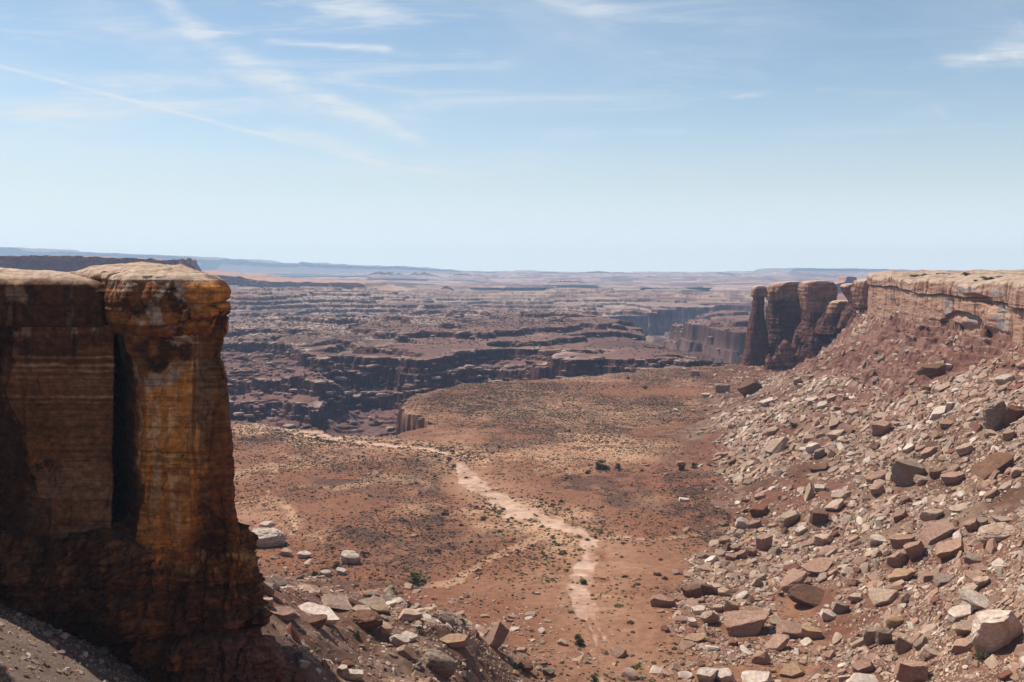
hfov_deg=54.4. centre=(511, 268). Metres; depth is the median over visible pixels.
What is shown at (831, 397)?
boulder
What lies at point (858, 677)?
boulder
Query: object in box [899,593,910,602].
boulder
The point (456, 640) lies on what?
boulder
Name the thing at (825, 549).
boulder
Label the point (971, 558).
boulder
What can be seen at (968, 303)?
mesa
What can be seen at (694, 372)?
boulder
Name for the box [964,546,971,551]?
boulder
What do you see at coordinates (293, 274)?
ridge
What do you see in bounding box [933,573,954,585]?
boulder
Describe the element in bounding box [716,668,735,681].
boulder
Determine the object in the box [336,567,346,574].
boulder
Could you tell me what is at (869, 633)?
boulder
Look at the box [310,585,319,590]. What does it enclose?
boulder
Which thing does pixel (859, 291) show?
butte
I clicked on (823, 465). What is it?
boulder
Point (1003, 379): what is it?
boulder
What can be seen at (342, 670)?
boulder
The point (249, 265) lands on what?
ridge
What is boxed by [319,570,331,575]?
boulder
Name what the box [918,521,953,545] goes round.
boulder
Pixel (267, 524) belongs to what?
boulder
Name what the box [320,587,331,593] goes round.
boulder
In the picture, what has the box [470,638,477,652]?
boulder
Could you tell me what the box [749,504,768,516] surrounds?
boulder
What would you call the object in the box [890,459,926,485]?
boulder
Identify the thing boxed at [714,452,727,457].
boulder
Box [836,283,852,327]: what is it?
butte
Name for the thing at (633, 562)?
valley floor
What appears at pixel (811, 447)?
boulder
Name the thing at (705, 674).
boulder
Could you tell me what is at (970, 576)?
boulder
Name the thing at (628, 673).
boulder
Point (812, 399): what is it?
boulder
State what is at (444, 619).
boulder
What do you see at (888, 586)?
boulder
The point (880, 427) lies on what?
boulder
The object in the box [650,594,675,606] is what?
boulder
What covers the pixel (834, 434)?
boulder
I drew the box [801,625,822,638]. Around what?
boulder
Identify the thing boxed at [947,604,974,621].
boulder
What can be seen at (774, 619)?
boulder
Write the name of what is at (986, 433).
boulder
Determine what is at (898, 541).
boulder
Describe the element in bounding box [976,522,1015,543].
boulder
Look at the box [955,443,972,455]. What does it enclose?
boulder
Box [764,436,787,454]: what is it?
boulder
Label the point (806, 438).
boulder
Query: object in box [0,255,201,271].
mesa
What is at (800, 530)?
boulder
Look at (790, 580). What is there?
boulder
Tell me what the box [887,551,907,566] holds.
boulder
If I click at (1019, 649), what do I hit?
boulder
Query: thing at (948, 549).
boulder
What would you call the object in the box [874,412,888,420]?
boulder
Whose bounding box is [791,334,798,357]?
rock pinnacle
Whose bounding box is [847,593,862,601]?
boulder
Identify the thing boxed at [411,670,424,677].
boulder
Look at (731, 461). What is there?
boulder
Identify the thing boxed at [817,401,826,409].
boulder
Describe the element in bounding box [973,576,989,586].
boulder
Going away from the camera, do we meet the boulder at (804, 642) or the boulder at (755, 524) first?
the boulder at (804, 642)
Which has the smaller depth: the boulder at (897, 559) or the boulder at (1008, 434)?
the boulder at (897, 559)
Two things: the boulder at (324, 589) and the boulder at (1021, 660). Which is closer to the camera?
the boulder at (1021, 660)
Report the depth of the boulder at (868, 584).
229.72 m
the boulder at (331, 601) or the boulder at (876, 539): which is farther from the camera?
the boulder at (876, 539)
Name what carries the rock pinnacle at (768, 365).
on the canyon terrain
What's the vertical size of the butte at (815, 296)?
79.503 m
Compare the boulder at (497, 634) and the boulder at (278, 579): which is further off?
the boulder at (278, 579)
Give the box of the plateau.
[245,270,873,293]
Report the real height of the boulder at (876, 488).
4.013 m
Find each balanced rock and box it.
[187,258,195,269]
[675,461,685,470]
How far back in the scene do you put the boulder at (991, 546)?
213.84 m
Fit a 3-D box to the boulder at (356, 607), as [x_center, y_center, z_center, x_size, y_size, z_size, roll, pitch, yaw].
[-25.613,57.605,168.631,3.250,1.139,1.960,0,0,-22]
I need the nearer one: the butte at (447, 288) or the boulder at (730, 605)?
the boulder at (730, 605)
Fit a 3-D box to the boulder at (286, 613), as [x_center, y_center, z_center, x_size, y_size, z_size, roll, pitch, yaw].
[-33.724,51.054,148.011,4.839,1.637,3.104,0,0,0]
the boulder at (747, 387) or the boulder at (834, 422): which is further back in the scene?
the boulder at (747, 387)
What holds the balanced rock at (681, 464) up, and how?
on the talus slope
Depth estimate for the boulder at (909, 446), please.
317.85 m
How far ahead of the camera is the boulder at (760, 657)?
201.58 m
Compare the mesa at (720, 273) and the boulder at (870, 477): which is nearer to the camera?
the boulder at (870, 477)
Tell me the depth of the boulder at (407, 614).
176.46 m
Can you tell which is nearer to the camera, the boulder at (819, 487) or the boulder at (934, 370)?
the boulder at (819, 487)
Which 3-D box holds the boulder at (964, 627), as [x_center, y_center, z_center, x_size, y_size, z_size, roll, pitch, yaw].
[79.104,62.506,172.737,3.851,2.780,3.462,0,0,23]
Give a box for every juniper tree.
[331,561,340,567]
[353,630,359,637]
[408,572,425,583]
[415,625,424,633]
[574,634,584,645]
[579,578,586,584]
[589,674,597,681]
[595,459,608,469]
[787,422,797,427]
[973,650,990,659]
[980,276,994,279]
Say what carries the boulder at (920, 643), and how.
on the talus slope
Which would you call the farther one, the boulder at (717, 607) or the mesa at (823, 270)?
the mesa at (823, 270)
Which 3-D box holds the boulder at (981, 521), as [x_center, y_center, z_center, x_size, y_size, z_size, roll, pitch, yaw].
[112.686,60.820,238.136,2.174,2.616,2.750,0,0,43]
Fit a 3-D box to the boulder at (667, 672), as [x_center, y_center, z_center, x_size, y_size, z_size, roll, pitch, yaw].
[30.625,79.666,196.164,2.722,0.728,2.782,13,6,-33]
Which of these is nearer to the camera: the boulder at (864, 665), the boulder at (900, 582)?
the boulder at (864, 665)
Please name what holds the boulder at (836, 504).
on the talus slope
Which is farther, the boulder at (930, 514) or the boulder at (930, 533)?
the boulder at (930, 514)
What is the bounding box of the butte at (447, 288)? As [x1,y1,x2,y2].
[441,286,453,290]
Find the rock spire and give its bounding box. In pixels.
[740,285,769,365]
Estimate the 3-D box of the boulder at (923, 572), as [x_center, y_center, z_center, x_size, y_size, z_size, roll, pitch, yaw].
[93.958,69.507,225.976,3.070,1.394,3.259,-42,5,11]
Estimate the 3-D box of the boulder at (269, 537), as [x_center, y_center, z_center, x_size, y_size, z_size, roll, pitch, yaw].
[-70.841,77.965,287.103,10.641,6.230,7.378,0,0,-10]
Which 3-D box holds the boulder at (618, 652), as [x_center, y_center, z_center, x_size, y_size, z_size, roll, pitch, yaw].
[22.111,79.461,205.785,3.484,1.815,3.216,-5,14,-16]
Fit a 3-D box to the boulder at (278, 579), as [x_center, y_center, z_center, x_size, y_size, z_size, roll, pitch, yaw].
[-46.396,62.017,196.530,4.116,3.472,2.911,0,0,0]
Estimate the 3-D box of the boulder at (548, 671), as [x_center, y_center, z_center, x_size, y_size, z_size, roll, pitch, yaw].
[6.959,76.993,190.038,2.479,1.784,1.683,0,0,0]
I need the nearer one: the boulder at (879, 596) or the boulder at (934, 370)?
the boulder at (879, 596)
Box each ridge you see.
[0,247,228,270]
[212,258,537,272]
[267,273,368,277]
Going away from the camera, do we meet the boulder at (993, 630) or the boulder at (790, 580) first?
the boulder at (993, 630)
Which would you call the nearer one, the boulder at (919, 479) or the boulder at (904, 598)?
the boulder at (904, 598)
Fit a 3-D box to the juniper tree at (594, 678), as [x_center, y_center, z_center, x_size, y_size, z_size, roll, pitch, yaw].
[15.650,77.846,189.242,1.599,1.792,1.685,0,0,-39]
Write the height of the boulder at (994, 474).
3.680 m
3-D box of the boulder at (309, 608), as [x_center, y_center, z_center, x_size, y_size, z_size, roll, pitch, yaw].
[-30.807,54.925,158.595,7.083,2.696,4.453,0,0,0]
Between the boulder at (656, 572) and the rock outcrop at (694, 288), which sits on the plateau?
the rock outcrop at (694, 288)
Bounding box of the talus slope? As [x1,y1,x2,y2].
[0,310,1023,681]
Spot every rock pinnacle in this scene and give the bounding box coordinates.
[763,354,774,370]
[772,352,782,369]
[778,340,795,369]
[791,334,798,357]
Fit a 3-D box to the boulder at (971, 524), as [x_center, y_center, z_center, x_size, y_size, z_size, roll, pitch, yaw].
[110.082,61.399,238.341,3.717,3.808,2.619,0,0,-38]
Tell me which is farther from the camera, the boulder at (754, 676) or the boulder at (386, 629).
the boulder at (754, 676)
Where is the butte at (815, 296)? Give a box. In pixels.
[790,280,837,366]
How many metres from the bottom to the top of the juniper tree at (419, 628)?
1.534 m
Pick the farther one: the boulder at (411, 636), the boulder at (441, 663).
the boulder at (411, 636)
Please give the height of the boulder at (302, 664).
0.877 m
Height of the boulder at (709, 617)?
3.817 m
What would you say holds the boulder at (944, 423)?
on the talus slope
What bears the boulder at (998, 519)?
on the talus slope
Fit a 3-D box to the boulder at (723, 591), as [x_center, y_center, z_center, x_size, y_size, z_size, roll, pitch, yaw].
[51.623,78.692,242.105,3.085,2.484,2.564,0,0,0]
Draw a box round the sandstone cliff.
[0,261,292,681]
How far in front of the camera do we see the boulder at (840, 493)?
298.97 m
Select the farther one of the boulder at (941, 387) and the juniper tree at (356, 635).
the boulder at (941, 387)
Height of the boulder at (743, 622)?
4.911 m
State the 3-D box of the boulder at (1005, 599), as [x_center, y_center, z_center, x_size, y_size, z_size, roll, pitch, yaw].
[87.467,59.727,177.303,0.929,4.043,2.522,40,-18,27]
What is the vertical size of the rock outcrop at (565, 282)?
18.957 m
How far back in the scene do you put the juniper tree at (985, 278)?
451.97 m
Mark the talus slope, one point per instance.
(960, 362)
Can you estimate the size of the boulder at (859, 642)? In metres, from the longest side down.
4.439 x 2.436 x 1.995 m
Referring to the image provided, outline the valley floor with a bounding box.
[231,314,1011,681]
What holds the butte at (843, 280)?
on the canyon terrain
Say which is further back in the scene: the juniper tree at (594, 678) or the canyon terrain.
the canyon terrain
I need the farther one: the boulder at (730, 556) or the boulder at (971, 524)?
the boulder at (730, 556)
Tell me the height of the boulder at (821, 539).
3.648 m
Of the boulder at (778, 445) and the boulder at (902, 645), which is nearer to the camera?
the boulder at (902, 645)
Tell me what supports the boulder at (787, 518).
on the talus slope
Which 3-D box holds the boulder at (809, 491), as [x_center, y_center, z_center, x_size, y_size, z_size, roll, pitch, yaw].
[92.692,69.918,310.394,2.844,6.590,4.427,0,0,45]
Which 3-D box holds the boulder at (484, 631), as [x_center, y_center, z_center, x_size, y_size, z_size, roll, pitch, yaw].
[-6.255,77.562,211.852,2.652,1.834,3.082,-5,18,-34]
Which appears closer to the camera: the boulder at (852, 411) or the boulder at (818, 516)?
the boulder at (818, 516)
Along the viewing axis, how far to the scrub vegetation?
421.73 m
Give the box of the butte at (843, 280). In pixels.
[834,276,856,299]
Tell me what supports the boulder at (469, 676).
on the talus slope
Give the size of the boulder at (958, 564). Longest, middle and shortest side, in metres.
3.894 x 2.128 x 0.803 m
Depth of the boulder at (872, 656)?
187.38 m
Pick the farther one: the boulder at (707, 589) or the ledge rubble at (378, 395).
the ledge rubble at (378, 395)
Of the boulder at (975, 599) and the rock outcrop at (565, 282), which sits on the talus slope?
the boulder at (975, 599)
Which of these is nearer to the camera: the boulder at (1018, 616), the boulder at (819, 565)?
the boulder at (1018, 616)
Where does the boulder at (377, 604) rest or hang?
on the talus slope
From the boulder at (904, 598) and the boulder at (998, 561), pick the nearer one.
the boulder at (998, 561)
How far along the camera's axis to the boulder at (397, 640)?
163.48 m
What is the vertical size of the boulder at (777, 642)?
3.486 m
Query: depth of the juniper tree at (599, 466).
395.67 m
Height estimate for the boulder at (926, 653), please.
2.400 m
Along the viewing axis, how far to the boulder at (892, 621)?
203.75 m
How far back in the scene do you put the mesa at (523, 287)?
4218.94 m
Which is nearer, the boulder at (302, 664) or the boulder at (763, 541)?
the boulder at (302, 664)
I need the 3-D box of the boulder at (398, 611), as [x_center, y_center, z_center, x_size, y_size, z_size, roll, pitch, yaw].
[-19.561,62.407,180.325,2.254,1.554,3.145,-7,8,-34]
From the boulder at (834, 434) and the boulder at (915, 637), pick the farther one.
the boulder at (834, 434)
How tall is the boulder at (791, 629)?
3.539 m
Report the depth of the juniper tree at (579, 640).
210.94 m
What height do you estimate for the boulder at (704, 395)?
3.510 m
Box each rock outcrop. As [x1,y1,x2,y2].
[366,271,438,276]
[448,273,493,276]
[523,271,646,274]
[543,280,595,283]
[636,287,711,290]
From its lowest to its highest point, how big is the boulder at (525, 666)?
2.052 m
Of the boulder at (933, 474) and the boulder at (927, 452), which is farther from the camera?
the boulder at (927, 452)
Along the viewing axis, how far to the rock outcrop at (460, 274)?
6799.07 m
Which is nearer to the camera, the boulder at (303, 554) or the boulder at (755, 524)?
the boulder at (303, 554)
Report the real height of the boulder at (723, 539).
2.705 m
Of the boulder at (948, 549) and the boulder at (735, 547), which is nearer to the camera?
the boulder at (948, 549)
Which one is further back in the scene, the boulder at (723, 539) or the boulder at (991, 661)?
the boulder at (723, 539)
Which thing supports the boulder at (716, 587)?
on the talus slope
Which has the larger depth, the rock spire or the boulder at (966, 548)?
the rock spire
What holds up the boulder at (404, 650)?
on the talus slope
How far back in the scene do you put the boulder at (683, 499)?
339.73 m
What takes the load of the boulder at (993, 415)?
on the talus slope
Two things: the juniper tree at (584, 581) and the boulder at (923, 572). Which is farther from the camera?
the juniper tree at (584, 581)
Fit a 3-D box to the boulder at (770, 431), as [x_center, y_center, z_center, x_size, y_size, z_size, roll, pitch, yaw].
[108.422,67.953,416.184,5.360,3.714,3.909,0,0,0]
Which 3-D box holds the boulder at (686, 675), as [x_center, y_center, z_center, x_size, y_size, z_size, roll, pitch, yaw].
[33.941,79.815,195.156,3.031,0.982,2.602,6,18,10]
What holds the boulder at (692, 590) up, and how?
on the talus slope
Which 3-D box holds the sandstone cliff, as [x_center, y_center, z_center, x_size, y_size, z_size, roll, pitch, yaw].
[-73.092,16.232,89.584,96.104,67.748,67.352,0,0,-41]
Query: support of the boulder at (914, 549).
on the talus slope
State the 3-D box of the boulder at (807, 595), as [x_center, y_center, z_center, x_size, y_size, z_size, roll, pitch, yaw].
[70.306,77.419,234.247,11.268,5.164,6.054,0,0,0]
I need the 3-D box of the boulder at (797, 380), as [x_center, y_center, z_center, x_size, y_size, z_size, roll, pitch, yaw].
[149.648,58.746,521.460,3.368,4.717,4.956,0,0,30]
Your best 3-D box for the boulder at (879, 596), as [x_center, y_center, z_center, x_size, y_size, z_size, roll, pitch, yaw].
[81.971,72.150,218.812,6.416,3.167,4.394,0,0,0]
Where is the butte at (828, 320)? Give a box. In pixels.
[813,300,848,333]
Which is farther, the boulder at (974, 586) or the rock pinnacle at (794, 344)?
the rock pinnacle at (794, 344)
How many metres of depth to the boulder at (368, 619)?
164.39 m
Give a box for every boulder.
[251,528,284,547]
[259,521,275,526]
[260,576,277,595]
[263,597,272,606]
[270,574,287,586]
[270,606,300,620]
[280,548,291,556]
[286,622,299,640]
[297,550,310,557]
[297,659,309,668]
[298,602,339,624]
[299,585,315,591]
[305,614,327,627]
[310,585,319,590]
[312,661,320,665]
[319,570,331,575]
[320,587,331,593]
[321,594,351,610]
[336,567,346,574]
[336,664,348,678]
[340,550,359,563]
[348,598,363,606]
[348,669,362,680]
[351,609,382,629]
[352,605,370,610]
[358,596,389,613]
[379,625,393,634]
[380,595,391,601]
[389,634,409,646]
[396,607,404,613]
[396,644,417,660]
[399,608,421,620]
[401,631,417,641]
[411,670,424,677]
[421,649,455,677]
[437,615,454,625]
[440,633,471,647]
[463,671,475,681]
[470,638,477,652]
[475,627,487,635]
[485,621,508,649]
[518,661,532,671]
[542,667,554,675]
[576,653,589,663]
[610,646,626,658]
[620,667,637,679]
[649,665,661,674]
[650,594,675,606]
[653,570,660,575]
[662,668,673,676]
[669,663,682,671]
[678,671,692,679]
[679,497,688,501]
[679,640,695,648]
[681,583,703,597]
[683,633,706,642]
[687,617,696,625]
[689,370,699,375]
[691,605,705,614]
[696,667,717,681]
[700,583,713,594]
[700,611,718,623]
[702,393,709,397]
[703,645,719,650]
[711,604,723,611]
[712,584,721,593]
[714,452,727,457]
[715,383,729,392]
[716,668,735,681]
[718,535,729,543]
[718,587,730,595]
[723,610,769,635]
[724,599,738,610]
[725,542,731,550]
[725,553,736,559]
[727,457,735,464]
[730,544,740,550]
[735,517,748,528]
[735,550,746,557]
[737,379,762,396]
[741,670,771,681]
[745,547,757,555]
[748,519,760,528]
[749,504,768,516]
[751,650,771,664]
[753,573,765,580]
[756,534,772,549]
[758,397,773,405]
[763,634,789,650]
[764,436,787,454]
[766,427,777,435]
[769,615,779,624]
[776,620,803,637]
[779,510,800,527]
[779,570,807,592]
[779,662,805,677]
[788,584,824,606]
[794,377,801,384]
[795,525,808,535]
[800,637,811,646]
[801,557,833,573]
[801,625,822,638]
[802,434,814,441]
[804,482,814,502]
[805,397,818,400]
[805,443,820,452]
[809,462,827,469]
[810,510,828,524]
[813,448,824,459]
[814,484,825,491]
[814,533,834,545]
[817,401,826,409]
[817,544,837,554]
[819,608,836,620]
[823,498,843,509]
[824,650,834,659]
[826,393,837,401]
[827,430,844,439]
[829,417,839,427]
[831,489,850,499]
[831,599,849,614]
[832,632,842,644]
[845,408,858,415]
[846,673,878,681]
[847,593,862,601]
[851,637,864,648]
[851,657,873,673]
[863,625,875,645]
[863,653,876,661]
[864,471,886,483]
[865,580,875,587]
[867,588,898,606]
[869,483,883,494]
[869,534,886,545]
[870,420,891,434]
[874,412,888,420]
[875,627,892,644]
[883,584,894,588]
[885,615,902,627]
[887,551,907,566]
[888,568,916,582]
[889,534,914,548]
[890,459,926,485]
[892,579,905,585]
[893,509,907,522]
[894,637,912,653]
[894,662,899,674]
[896,660,927,681]
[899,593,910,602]
[902,442,914,452]
[903,540,924,559]
[909,632,920,642]
[913,474,927,484]
[913,636,927,649]
[917,363,945,377]
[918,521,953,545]
[918,568,930,577]
[919,508,943,520]
[919,646,939,659]
[920,447,936,458]
[920,623,937,634]
[922,568,940,583]
[929,406,945,418]
[929,470,940,478]
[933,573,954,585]
[934,382,949,391]
[935,537,963,558]
[939,419,953,427]
[940,471,964,483]
[945,402,954,411]
[946,363,951,369]
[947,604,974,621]
[951,638,972,653]
[953,558,961,567]
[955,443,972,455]
[956,620,972,635]
[959,587,989,609]
[963,518,977,530]
[963,583,979,590]
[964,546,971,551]
[964,553,982,564]
[964,568,983,582]
[969,563,987,571]
[971,452,1013,479]
[971,609,1023,653]
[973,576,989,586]
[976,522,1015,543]
[977,517,987,528]
[982,400,1006,430]
[982,429,996,438]
[984,654,999,669]
[986,538,997,553]
[988,469,999,481]
[991,515,1012,523]
[991,558,1004,566]
[994,374,1014,383]
[996,595,1011,608]
[997,669,1012,681]
[1002,430,1014,439]
[1004,404,1023,425]
[1009,668,1019,681]
[1010,467,1023,476]
[1014,613,1023,619]
[1014,643,1023,655]
[1018,521,1023,529]
[1019,656,1023,664]
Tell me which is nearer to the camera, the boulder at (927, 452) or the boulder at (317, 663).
the boulder at (317, 663)
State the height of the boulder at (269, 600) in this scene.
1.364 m
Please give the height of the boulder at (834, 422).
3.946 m
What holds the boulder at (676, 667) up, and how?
on the talus slope
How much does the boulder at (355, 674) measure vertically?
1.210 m
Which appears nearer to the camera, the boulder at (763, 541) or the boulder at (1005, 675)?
the boulder at (1005, 675)
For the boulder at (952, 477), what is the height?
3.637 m
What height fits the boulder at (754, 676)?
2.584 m
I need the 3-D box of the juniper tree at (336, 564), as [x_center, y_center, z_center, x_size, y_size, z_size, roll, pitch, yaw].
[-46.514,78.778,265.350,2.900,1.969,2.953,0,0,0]
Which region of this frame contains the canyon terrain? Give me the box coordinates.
[220,285,767,436]
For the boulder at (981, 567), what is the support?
on the talus slope
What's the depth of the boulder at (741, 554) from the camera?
274.17 m
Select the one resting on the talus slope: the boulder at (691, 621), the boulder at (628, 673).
the boulder at (691, 621)
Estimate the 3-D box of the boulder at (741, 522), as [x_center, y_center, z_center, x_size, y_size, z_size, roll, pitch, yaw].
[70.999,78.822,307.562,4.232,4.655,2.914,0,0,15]
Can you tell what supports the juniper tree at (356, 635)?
on the talus slope
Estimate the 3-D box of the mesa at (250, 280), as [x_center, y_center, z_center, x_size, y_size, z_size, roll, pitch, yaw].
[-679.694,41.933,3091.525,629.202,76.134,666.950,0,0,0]
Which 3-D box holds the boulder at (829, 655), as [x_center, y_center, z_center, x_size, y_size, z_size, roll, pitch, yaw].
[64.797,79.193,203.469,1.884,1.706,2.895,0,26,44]
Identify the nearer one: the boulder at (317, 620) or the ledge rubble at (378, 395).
the boulder at (317, 620)
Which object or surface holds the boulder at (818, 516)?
on the talus slope
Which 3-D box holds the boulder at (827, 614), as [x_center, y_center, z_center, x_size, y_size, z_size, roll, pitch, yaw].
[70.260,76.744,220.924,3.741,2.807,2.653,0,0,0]
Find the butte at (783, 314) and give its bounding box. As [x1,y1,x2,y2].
[765,281,801,357]
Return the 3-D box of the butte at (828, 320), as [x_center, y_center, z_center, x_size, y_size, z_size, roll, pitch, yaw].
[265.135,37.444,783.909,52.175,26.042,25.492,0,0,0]
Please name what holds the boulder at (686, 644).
on the talus slope
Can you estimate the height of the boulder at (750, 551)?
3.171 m
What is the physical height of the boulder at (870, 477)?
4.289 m
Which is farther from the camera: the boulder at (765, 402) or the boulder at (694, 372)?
the boulder at (694, 372)
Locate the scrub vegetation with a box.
[224,287,1023,681]
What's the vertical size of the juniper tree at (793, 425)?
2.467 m
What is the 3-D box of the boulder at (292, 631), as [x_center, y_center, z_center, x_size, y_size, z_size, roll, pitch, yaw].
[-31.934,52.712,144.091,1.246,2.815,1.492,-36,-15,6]
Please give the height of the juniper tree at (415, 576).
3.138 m
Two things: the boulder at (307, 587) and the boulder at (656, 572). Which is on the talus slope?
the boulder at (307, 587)
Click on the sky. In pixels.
(462, 135)
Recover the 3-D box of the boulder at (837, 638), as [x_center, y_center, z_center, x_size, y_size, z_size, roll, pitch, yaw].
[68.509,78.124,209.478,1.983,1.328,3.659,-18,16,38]
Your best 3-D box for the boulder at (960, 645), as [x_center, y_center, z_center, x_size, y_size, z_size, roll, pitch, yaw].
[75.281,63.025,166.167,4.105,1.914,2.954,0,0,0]
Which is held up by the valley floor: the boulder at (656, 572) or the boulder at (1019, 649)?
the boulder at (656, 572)
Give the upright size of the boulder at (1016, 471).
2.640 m
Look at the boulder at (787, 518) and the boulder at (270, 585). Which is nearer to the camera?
the boulder at (270, 585)
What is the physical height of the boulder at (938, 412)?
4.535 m
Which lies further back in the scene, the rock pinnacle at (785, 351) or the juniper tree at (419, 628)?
the rock pinnacle at (785, 351)
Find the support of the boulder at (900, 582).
on the talus slope
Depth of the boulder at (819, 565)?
248.41 m
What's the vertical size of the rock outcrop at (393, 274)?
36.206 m
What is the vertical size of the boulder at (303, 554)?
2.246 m
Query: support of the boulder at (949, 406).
on the talus slope
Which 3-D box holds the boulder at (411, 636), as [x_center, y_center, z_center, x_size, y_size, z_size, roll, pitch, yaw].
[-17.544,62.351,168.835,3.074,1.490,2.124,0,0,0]
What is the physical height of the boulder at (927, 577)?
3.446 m
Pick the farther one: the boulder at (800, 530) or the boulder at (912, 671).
the boulder at (800, 530)
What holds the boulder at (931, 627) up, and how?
on the talus slope
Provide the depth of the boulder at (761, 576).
251.53 m
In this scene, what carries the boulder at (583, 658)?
on the valley floor
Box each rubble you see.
[0,310,1023,681]
[220,288,764,434]
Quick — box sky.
[0,0,1023,271]
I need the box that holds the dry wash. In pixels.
[282,428,605,681]
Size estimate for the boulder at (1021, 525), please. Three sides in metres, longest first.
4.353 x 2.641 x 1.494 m
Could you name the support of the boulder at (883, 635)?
on the talus slope
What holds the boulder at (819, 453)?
on the talus slope
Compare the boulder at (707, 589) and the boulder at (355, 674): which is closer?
the boulder at (355, 674)
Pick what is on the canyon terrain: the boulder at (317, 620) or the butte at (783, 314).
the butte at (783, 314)
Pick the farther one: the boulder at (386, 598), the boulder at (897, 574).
the boulder at (897, 574)
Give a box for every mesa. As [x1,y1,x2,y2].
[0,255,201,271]
[202,270,404,291]
[452,284,558,289]
[709,272,733,273]
[752,268,992,272]
[867,269,1023,345]
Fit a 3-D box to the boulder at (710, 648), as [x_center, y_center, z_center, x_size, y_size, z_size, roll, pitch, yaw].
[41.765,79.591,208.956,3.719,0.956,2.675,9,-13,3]
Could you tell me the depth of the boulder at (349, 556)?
268.23 m
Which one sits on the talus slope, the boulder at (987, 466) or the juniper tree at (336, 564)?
the boulder at (987, 466)
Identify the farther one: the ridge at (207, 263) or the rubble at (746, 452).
the ridge at (207, 263)
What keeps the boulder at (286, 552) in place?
on the talus slope
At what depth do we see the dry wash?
323.30 m
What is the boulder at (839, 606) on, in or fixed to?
on the talus slope
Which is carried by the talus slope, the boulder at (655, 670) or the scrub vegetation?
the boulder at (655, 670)
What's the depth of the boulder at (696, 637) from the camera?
213.53 m
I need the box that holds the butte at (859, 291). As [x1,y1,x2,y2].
[845,279,868,329]
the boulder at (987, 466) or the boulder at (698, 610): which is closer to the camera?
the boulder at (698, 610)
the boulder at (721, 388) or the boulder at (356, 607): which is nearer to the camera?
the boulder at (356, 607)
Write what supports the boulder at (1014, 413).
on the talus slope
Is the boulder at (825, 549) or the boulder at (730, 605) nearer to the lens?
the boulder at (730, 605)
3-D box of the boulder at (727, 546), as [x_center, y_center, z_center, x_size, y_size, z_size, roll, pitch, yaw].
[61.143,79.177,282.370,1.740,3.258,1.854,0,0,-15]
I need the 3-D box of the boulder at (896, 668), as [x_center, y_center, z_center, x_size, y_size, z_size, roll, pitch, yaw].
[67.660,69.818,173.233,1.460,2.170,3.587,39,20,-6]
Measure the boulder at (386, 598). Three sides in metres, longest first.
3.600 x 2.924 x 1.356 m
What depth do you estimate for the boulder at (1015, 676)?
144.62 m
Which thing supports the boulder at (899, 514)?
on the talus slope
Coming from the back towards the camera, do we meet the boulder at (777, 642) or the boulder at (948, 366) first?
the boulder at (948, 366)
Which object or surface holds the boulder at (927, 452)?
on the talus slope
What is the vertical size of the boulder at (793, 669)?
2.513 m
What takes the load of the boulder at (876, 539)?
on the talus slope
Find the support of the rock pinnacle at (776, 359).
on the canyon terrain

